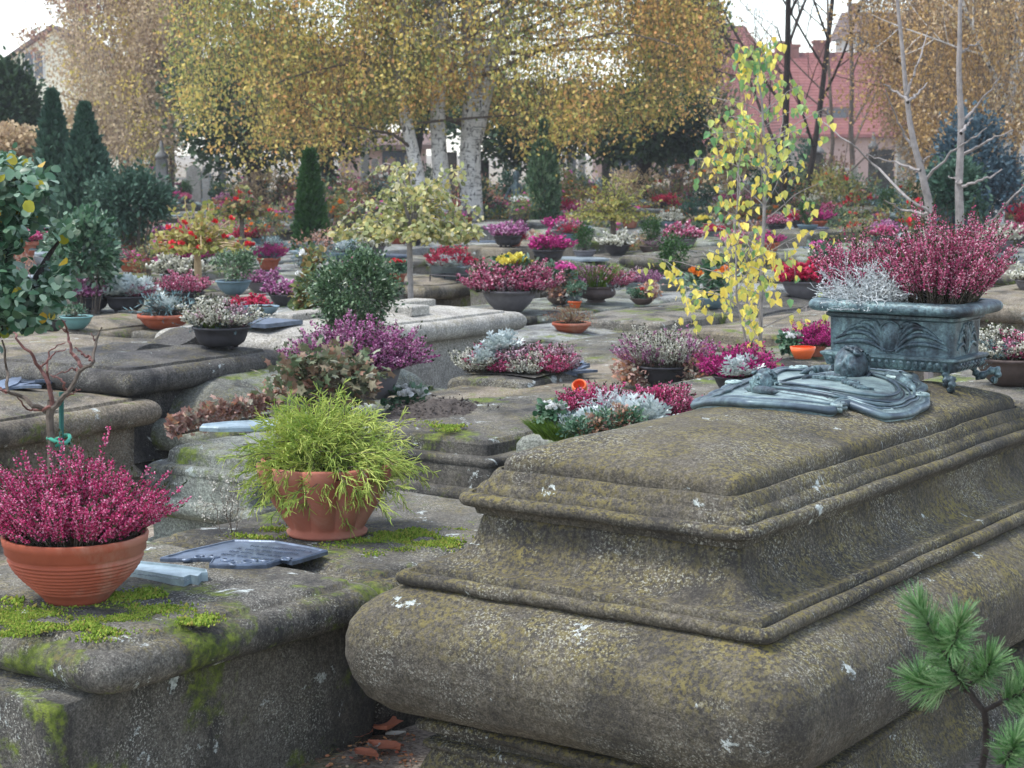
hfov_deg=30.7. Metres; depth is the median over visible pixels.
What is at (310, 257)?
white flower bush
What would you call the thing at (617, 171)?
shrub
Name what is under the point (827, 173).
shrub
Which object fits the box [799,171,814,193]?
potted plant
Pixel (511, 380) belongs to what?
stone grave
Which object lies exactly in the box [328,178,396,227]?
shrub
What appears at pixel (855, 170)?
headstone
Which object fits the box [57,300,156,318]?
stone grave
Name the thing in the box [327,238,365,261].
potted plant
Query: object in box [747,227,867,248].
stone grave
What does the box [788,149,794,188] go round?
headstone
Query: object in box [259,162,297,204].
shrub
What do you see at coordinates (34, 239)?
potted plant
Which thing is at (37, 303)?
glossy shrub
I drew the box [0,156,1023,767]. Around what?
ground
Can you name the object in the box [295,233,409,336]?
boxwood ball
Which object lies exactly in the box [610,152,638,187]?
door
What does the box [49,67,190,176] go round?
hedge tree
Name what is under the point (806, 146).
shrub
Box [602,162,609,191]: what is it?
headstone
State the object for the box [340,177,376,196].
shrub
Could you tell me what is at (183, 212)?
stone grave
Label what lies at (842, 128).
red roof house
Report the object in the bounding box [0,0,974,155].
sky
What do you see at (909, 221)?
shrub
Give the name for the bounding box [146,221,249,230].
stone grave
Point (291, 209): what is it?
potted plant
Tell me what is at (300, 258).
potted plant
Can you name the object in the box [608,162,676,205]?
shrub
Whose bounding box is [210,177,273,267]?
rose standard
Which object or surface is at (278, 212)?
potted plant
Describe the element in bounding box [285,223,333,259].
shrub
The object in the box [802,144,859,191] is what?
shrub
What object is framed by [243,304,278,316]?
planting bowl
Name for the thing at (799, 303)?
stone grave
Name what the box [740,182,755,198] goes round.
shrub
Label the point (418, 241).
potted plant
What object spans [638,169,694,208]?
shrub
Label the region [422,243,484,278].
potted plant
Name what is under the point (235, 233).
potted plant
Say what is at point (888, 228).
potted plant
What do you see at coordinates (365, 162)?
headstone
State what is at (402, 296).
stone grave
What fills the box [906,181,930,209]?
potted plant
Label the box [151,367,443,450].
stone grave
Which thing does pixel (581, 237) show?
potted plant
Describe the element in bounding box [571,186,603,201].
shrub
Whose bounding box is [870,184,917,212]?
shrub
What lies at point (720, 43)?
birch tree
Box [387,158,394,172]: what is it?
headstone
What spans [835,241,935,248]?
stone grave
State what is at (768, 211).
shrub
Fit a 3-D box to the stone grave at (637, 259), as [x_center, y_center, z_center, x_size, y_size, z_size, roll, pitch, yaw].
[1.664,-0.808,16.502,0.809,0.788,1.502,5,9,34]
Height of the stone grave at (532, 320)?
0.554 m
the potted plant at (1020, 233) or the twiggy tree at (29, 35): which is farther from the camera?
the twiggy tree at (29, 35)
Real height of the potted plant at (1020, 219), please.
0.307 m
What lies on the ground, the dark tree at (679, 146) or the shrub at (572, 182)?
the dark tree at (679, 146)
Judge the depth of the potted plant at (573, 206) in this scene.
29.06 m
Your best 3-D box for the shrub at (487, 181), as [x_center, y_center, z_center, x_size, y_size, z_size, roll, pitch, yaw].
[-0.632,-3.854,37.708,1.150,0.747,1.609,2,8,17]
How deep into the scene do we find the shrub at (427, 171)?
39.61 m
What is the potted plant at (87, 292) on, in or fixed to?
on the stone grave at (107, 309)
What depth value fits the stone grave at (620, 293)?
14.22 m
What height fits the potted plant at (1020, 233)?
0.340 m
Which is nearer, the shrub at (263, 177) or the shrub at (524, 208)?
the shrub at (524, 208)
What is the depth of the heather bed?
8.44 m
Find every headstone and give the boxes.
[155,140,168,184]
[186,165,201,202]
[202,166,209,200]
[218,160,225,192]
[360,147,368,184]
[372,159,378,179]
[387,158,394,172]
[404,154,410,205]
[447,152,456,199]
[481,160,488,199]
[566,149,575,185]
[578,149,584,177]
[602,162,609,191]
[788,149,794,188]
[813,137,823,190]
[850,165,857,191]
[868,132,878,189]
[877,149,893,188]
[894,141,912,193]
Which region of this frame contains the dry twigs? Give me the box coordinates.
[188,461,257,532]
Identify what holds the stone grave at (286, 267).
on the ground
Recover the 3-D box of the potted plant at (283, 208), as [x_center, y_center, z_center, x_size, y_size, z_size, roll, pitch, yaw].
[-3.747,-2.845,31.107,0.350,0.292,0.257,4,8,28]
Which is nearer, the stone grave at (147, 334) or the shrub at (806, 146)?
the stone grave at (147, 334)
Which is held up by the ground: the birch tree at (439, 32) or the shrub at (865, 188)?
the birch tree at (439, 32)
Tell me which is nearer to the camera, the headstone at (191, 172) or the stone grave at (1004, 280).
the stone grave at (1004, 280)
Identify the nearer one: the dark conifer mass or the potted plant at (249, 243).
the potted plant at (249, 243)
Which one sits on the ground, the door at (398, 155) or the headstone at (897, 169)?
the headstone at (897, 169)
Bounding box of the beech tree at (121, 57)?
[85,0,204,182]
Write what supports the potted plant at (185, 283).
on the stone grave at (269, 298)
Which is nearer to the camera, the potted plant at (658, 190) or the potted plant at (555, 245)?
the potted plant at (555, 245)
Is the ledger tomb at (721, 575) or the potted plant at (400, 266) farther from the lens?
the potted plant at (400, 266)
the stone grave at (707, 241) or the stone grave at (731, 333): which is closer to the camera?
the stone grave at (731, 333)
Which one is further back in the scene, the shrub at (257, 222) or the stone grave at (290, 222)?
the stone grave at (290, 222)
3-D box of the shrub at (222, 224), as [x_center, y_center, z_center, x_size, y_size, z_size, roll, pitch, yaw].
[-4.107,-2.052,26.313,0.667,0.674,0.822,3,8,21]
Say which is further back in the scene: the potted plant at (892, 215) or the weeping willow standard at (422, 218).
the potted plant at (892, 215)
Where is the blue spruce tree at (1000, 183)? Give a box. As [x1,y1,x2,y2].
[915,96,1023,232]
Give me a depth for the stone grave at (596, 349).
10.19 m
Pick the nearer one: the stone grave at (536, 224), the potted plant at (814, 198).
the stone grave at (536, 224)
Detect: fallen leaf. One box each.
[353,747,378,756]
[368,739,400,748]
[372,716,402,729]
[385,730,405,734]
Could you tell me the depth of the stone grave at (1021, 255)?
20.08 m
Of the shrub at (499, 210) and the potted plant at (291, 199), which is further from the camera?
the potted plant at (291, 199)
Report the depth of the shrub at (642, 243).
27.58 m
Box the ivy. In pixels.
[250,333,395,422]
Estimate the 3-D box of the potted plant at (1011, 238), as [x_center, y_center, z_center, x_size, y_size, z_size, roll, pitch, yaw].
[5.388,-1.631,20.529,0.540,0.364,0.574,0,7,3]
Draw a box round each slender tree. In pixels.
[817,0,987,379]
[948,0,1023,237]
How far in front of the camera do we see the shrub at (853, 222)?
22.70 m
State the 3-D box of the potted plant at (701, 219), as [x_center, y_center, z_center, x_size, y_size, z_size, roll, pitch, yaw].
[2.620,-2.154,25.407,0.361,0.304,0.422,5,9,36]
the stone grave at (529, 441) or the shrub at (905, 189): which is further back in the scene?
the shrub at (905, 189)
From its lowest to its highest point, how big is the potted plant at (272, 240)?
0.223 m
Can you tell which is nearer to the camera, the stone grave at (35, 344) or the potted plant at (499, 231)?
the stone grave at (35, 344)
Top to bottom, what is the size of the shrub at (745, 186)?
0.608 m
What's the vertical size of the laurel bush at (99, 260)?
1.213 m
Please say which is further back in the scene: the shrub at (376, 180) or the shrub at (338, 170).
the shrub at (338, 170)
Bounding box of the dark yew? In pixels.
[73,156,184,253]
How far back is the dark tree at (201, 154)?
36.23 m
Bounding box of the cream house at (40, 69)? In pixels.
[8,25,149,170]
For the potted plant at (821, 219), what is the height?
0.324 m
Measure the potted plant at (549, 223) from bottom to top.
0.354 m
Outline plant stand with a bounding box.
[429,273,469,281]
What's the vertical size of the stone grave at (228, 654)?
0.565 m
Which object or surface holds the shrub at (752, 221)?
on the ground
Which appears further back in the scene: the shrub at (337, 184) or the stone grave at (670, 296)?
the shrub at (337, 184)
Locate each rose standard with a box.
[149,196,251,280]
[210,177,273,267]
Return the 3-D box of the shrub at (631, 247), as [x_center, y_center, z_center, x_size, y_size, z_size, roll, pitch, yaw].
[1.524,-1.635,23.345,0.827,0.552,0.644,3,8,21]
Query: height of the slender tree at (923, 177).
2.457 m
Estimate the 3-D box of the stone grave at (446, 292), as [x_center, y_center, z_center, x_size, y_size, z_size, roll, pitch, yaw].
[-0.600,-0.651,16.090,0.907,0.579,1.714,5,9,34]
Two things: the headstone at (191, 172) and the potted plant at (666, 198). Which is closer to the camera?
the potted plant at (666, 198)
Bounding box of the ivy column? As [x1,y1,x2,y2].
[522,117,562,219]
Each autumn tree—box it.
[801,0,1023,196]
[963,1,1021,195]
[1008,13,1023,219]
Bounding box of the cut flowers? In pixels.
[380,381,430,413]
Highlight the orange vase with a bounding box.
[572,379,586,391]
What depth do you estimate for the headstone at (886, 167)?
43.62 m
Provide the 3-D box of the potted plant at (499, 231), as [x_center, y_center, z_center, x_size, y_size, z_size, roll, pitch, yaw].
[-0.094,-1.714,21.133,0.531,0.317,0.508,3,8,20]
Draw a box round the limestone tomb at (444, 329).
[155,298,526,388]
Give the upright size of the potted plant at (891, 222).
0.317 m
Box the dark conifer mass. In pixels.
[0,45,46,132]
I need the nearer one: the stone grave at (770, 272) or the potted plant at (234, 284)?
the potted plant at (234, 284)
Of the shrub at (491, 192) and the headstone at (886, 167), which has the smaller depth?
the shrub at (491, 192)
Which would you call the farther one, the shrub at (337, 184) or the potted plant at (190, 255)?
the shrub at (337, 184)
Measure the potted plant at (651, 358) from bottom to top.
0.336 m
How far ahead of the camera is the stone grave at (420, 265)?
19.41 m
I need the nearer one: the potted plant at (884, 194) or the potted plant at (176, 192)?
the potted plant at (884, 194)
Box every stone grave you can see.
[0,313,187,338]
[0,333,152,358]
[0,377,161,541]
[0,539,378,767]
[15,252,121,274]
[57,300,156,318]
[64,280,253,307]
[79,247,216,263]
[99,265,260,285]
[130,202,207,211]
[131,315,271,338]
[134,415,393,541]
[138,296,274,313]
[145,234,236,247]
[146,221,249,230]
[147,215,205,223]
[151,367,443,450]
[152,489,483,734]
[168,210,206,215]
[206,250,384,265]
[214,271,306,286]
[217,241,352,255]
[219,226,331,240]
[226,263,334,277]
[240,293,269,296]
[262,219,355,225]
[275,306,318,312]
[284,254,430,274]
[342,274,422,300]
[367,391,565,498]
[383,242,471,254]
[404,272,470,306]
[405,359,697,403]
[447,370,583,388]
[450,241,588,268]
[463,240,495,244]
[466,298,568,325]
[468,296,670,324]
[470,264,539,305]
[471,219,508,222]
[472,220,548,239]
[506,323,615,347]
[516,427,611,451]
[522,237,607,253]
[522,329,709,363]
[526,226,618,238]
[539,256,631,297]
[560,208,663,216]
[561,302,782,332]
[566,284,687,298]
[569,376,719,414]
[585,215,654,230]
[592,250,660,258]
[616,224,698,250]
[619,246,777,283]
[653,283,785,301]
[662,234,742,248]
[681,310,941,380]
[692,346,909,373]
[704,204,793,220]
[722,220,766,233]
[725,292,825,323]
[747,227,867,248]
[756,209,839,220]
[765,219,846,230]
[765,246,867,269]
[765,265,834,294]
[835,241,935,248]
[840,206,881,218]
[868,225,935,240]
[891,208,939,229]
[922,367,1023,410]
[966,284,1023,341]
[971,249,1023,268]
[977,219,1019,231]
[989,264,1023,287]
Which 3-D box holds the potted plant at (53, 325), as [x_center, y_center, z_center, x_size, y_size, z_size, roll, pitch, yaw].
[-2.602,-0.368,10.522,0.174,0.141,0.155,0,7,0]
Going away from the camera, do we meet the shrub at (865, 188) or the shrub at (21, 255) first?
the shrub at (21, 255)
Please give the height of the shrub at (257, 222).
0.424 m
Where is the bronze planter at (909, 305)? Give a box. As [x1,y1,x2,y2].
[808,191,1023,393]
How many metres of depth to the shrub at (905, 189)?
33.88 m
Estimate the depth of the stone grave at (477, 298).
15.13 m
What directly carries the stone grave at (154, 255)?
on the ground
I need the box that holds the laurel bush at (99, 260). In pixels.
[37,200,130,314]
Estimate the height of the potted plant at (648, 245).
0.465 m
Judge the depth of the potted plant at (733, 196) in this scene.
33.52 m
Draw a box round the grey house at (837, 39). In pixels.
[831,3,935,51]
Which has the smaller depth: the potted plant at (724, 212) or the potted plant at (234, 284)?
the potted plant at (234, 284)
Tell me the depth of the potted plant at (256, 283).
14.91 m
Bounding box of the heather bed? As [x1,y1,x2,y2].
[447,327,582,374]
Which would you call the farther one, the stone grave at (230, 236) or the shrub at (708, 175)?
the shrub at (708, 175)
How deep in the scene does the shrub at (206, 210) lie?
30.19 m
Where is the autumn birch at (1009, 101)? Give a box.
[858,0,1023,227]
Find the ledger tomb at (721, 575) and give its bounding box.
[345,345,1023,767]
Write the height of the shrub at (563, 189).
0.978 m
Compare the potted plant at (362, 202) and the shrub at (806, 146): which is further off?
the shrub at (806, 146)
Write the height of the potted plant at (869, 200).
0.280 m
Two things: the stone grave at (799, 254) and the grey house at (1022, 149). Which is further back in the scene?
the grey house at (1022, 149)
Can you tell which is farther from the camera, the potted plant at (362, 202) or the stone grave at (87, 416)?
the potted plant at (362, 202)
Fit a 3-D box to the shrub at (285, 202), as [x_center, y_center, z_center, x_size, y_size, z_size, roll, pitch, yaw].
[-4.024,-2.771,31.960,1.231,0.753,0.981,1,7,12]
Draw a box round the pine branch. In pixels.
[884,579,1023,767]
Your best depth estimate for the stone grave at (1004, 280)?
17.33 m
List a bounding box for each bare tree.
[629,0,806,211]
[720,0,915,192]
[731,0,913,201]
[814,0,934,175]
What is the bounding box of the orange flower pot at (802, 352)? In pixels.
[790,345,815,358]
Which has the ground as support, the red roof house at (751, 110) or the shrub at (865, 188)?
the red roof house at (751, 110)
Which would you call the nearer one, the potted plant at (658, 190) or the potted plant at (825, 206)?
the potted plant at (825, 206)
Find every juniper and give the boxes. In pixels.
[30,85,69,251]
[35,100,129,251]
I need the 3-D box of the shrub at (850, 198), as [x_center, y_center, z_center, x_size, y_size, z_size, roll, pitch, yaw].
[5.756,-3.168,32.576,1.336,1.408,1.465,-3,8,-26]
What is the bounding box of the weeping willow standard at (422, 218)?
[322,159,487,298]
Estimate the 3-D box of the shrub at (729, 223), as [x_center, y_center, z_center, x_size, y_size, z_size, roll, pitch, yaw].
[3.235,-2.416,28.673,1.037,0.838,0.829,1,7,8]
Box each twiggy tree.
[9,0,260,164]
[13,0,222,189]
[40,0,327,173]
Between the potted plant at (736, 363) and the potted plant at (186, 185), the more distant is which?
the potted plant at (186, 185)
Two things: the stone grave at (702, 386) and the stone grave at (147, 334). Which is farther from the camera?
the stone grave at (147, 334)
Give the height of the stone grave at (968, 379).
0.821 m
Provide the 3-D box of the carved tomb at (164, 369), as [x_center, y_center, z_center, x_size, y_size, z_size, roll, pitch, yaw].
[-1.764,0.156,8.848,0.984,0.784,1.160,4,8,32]
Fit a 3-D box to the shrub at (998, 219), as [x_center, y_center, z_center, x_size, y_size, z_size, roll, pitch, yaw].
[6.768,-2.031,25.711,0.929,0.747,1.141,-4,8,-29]
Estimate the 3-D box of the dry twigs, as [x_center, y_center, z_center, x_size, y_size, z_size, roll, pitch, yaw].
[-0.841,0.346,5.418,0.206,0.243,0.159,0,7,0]
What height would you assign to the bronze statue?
1.220 m
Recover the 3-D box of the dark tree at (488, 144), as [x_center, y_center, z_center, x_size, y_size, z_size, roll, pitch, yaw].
[0.503,-5.089,39.571,4.614,3.403,4.966,0,7,0]
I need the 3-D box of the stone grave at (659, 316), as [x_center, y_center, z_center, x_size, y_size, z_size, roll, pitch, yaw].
[1.063,-0.178,12.091,0.959,0.636,1.909,5,9,34]
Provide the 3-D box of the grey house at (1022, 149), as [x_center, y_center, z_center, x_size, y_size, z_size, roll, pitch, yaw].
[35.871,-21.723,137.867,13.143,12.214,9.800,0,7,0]
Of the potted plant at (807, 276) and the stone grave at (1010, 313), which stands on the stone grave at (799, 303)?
the potted plant at (807, 276)
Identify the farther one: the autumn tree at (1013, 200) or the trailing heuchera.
the autumn tree at (1013, 200)
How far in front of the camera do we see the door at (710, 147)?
99.30 m
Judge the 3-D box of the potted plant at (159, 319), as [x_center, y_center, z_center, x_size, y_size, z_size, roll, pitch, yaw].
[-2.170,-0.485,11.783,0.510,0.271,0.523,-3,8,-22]
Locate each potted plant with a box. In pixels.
[0,415,192,606]
[13,227,47,258]
[47,313,65,331]
[59,301,92,329]
[71,277,107,311]
[98,272,160,311]
[112,233,154,250]
[120,247,152,271]
[123,286,202,329]
[145,252,212,282]
[151,222,186,240]
[152,265,214,307]
[153,238,215,263]
[171,293,274,348]
[173,188,190,201]
[177,177,194,202]
[177,193,191,203]
[189,202,202,210]
[203,247,263,294]
[211,179,223,203]
[213,191,232,202]
[216,378,440,540]
[228,292,272,311]
[229,224,269,243]
[229,240,257,266]
[241,267,281,292]
[249,241,289,269]
[255,235,293,250]
[259,276,298,306]
[264,208,280,226]
[274,303,440,399]
[278,205,286,220]
[281,196,295,204]
[281,205,294,220]
[289,241,346,268]
[323,195,345,218]
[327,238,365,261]
[347,238,393,256]
[360,197,379,213]
[385,258,406,282]
[391,236,405,243]
[405,239,420,244]
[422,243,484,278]
[447,208,479,222]
[455,252,569,311]
[483,219,528,246]
[488,199,510,214]
[504,233,526,245]
[509,194,533,221]
[527,227,578,262]
[540,210,581,235]
[542,259,579,304]
[543,301,594,332]
[544,218,584,239]
[555,223,578,240]
[559,198,578,211]
[561,200,593,214]
[562,279,587,307]
[567,261,640,302]
[571,216,597,256]
[594,227,637,255]
[609,320,722,387]
[622,204,640,227]
[624,265,663,293]
[626,280,663,304]
[635,210,664,252]
[636,199,653,207]
[647,206,684,226]
[649,185,671,200]
[651,226,696,290]
[653,193,682,207]
[661,220,713,248]
[667,199,681,207]
[679,259,741,308]
[686,215,716,235]
[691,338,786,387]
[700,223,725,236]
[703,250,732,289]
[709,203,729,222]
[714,229,750,246]
[716,191,736,201]
[731,194,750,204]
[750,191,762,202]
[756,230,786,250]
[766,213,794,229]
[771,256,829,298]
[774,319,830,356]
[787,210,802,227]
[796,195,818,229]
[798,204,837,226]
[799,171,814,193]
[803,239,837,260]
[807,190,834,208]
[821,201,842,218]
[832,194,852,206]
[860,218,899,235]
[865,223,898,243]
[866,192,880,205]
[875,184,898,221]
[875,211,904,221]
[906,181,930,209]
[978,221,1023,251]
[978,320,1023,386]
[999,221,1023,245]
[1004,261,1023,289]
[1005,202,1023,218]
[1013,210,1023,224]
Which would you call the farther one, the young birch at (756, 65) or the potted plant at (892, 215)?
the potted plant at (892, 215)
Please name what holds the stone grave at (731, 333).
on the ground
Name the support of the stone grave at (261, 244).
on the ground
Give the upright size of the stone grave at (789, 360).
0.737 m
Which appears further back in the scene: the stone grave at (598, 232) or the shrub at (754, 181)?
the shrub at (754, 181)
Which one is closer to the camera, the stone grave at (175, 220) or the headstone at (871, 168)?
the stone grave at (175, 220)
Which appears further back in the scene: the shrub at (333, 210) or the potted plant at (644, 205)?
the potted plant at (644, 205)
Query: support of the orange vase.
on the stone grave at (702, 386)
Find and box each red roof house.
[654,26,764,178]
[755,40,925,182]
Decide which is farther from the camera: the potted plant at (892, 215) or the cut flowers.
the potted plant at (892, 215)
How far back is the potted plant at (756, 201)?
36.61 m
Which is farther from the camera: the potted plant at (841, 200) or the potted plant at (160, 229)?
the potted plant at (841, 200)
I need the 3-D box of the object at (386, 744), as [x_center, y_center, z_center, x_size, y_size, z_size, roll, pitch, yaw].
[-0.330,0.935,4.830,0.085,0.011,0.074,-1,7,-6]
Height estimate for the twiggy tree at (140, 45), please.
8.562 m
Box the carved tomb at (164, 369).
[0,327,288,487]
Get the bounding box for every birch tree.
[143,0,729,217]
[144,0,689,192]
[341,0,750,220]
[620,0,738,194]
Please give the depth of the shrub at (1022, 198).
33.27 m
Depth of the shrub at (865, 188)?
35.72 m
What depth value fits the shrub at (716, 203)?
30.79 m
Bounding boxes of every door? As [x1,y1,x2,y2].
[382,151,406,180]
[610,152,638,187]
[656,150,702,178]
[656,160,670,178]
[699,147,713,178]
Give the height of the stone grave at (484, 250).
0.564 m
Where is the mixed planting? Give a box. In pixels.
[519,378,704,441]
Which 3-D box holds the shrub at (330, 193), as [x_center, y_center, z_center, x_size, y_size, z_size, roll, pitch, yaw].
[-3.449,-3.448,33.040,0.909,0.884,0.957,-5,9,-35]
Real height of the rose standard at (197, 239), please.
1.203 m
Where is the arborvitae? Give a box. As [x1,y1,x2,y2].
[289,146,332,249]
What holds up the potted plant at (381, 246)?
on the stone grave at (420, 265)
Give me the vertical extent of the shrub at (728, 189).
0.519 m
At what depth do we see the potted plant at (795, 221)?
27.44 m
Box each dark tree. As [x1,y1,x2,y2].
[143,2,354,200]
[269,26,400,186]
[358,59,516,155]
[426,62,629,176]
[537,69,754,200]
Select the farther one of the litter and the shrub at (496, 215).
the shrub at (496, 215)
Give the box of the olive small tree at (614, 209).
[565,171,662,234]
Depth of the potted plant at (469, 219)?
28.60 m
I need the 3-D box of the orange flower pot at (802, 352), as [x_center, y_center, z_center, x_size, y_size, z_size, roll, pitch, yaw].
[1.238,-0.134,7.945,0.110,0.050,0.110,0,7,0]
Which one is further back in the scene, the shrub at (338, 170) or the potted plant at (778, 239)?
the shrub at (338, 170)
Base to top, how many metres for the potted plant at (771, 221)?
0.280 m
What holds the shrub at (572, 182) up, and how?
on the stone grave
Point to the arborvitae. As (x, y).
(310, 211)
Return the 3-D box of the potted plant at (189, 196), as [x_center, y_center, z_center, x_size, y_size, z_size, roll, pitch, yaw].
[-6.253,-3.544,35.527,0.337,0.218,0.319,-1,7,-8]
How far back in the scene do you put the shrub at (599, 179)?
44.86 m
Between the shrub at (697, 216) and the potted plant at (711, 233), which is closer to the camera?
the potted plant at (711, 233)
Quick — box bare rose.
[0,320,101,480]
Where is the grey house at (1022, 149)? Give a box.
[933,6,1023,165]
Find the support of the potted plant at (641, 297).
on the stone grave at (659, 316)
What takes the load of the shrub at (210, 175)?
on the stone grave
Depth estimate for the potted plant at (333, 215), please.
29.67 m
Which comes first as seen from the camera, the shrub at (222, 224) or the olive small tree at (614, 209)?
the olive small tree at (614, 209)
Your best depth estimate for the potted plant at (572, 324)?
11.12 m
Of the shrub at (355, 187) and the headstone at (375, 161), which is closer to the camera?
the shrub at (355, 187)
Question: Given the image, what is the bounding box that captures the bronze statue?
[503,170,524,220]
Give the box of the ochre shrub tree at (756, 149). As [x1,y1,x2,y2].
[695,123,763,195]
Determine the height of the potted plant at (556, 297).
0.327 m
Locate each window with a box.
[23,50,44,79]
[855,34,873,51]
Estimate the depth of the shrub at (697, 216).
29.69 m
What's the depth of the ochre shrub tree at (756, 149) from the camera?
39.51 m
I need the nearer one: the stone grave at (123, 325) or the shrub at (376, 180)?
the stone grave at (123, 325)
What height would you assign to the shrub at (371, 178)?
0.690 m
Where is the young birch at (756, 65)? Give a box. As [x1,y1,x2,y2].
[635,37,837,350]
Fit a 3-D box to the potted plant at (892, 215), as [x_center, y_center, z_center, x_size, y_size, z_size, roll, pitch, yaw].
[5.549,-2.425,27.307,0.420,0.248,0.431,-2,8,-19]
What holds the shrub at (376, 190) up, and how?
on the stone grave
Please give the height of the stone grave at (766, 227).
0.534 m
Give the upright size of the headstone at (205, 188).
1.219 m
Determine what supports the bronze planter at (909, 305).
on the ledger tomb at (721, 575)
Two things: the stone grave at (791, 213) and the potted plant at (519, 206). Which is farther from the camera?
the stone grave at (791, 213)
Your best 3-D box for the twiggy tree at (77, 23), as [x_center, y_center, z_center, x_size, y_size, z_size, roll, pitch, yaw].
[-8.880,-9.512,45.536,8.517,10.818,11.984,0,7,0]
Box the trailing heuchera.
[163,384,287,439]
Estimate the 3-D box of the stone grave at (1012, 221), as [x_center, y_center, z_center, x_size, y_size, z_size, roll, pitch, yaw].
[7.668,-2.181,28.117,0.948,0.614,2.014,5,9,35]
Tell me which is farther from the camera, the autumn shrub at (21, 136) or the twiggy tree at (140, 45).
the twiggy tree at (140, 45)
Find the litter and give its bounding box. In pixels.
[301,732,420,767]
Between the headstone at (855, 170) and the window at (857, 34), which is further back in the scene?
the window at (857, 34)
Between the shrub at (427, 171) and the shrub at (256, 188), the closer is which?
the shrub at (256, 188)
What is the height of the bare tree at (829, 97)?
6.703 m
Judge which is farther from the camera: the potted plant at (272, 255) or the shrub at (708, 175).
the shrub at (708, 175)
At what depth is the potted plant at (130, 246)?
20.02 m
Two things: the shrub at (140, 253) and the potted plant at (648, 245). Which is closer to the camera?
the shrub at (140, 253)
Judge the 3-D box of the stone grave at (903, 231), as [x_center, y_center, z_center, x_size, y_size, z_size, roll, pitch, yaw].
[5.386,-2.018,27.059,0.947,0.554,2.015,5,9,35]
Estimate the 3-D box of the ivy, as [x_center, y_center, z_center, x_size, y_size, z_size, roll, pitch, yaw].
[-0.735,-0.020,7.389,0.560,0.368,0.557,-5,9,-33]
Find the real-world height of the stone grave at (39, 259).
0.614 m
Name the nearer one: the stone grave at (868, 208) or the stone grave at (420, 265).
the stone grave at (420, 265)
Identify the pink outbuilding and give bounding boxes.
[340,132,430,186]
[584,143,655,187]
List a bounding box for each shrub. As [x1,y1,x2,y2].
[0,119,38,161]
[0,142,87,353]
[14,250,36,277]
[119,234,158,276]
[132,145,187,190]
[201,171,217,188]
[204,199,236,226]
[210,174,229,196]
[211,216,232,233]
[222,163,295,205]
[235,165,276,189]
[235,197,293,243]
[244,217,268,238]
[251,200,286,220]
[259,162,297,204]
[271,169,299,199]
[279,191,334,205]
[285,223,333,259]
[292,167,339,195]
[293,173,372,238]
[328,173,357,195]
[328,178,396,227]
[337,165,365,196]
[339,174,371,212]
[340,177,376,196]
[349,203,377,224]
[359,165,403,194]
[360,178,382,213]
[363,171,386,191]
[369,157,413,202]
[422,154,432,179]
[442,207,473,221]
[451,164,508,206]
[455,175,505,218]
[455,178,502,203]
[484,203,522,219]
[484,208,508,219]
[491,161,525,198]
[501,186,543,223]
[520,163,606,202]
[521,164,576,203]
[522,227,543,239]
[559,158,582,192]
[563,183,599,202]
[569,167,590,192]
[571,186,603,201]
[574,202,641,234]
[578,175,627,200]
[591,175,615,189]
[599,164,637,197]
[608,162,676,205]
[622,231,645,250]
[632,228,659,249]
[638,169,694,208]
[652,159,701,192]
[652,189,700,223]
[660,174,714,207]
[666,155,728,190]
[676,190,717,224]
[683,156,729,197]
[684,207,722,227]
[689,177,723,205]
[691,208,756,222]
[705,193,732,215]
[707,203,755,232]
[710,181,792,220]
[718,184,744,193]
[729,180,752,192]
[731,219,766,232]
[736,130,802,204]
[739,230,760,247]
[740,166,777,192]
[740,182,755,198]
[787,154,852,206]
[787,184,801,206]
[792,130,828,185]
[793,162,880,219]
[798,162,862,206]
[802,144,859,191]
[817,201,851,227]
[823,166,883,206]
[830,204,884,247]
[867,185,940,237]
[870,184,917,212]
[887,171,918,203]
[899,167,918,209]
[917,144,994,236]
[985,215,1018,229]
[987,191,1021,219]
[1017,182,1023,209]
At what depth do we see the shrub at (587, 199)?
34.56 m
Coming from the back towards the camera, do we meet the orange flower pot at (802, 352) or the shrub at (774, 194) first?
the shrub at (774, 194)
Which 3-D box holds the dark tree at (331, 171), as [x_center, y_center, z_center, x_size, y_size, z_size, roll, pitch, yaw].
[-4.012,-5.572,39.430,4.711,4.369,4.937,0,7,0]
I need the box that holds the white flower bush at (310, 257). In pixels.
[287,238,349,310]
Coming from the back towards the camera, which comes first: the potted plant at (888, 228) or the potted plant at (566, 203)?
the potted plant at (566, 203)
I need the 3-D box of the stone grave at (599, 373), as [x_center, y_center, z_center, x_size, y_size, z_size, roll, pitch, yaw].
[0.469,0.258,8.547,1.046,0.656,1.886,5,9,34]
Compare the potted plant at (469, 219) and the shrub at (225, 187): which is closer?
the potted plant at (469, 219)
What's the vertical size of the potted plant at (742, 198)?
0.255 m
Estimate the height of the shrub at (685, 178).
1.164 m
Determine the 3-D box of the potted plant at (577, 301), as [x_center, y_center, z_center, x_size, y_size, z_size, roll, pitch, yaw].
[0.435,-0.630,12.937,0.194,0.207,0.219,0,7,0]
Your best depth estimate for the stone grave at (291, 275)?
16.07 m
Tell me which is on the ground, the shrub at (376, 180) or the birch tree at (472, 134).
the birch tree at (472, 134)
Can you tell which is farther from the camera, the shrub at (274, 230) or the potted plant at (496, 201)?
the potted plant at (496, 201)
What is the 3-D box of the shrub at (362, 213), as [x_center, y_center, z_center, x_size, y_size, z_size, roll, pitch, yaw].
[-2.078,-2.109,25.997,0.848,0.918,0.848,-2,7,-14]
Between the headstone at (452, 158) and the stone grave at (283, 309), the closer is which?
the stone grave at (283, 309)

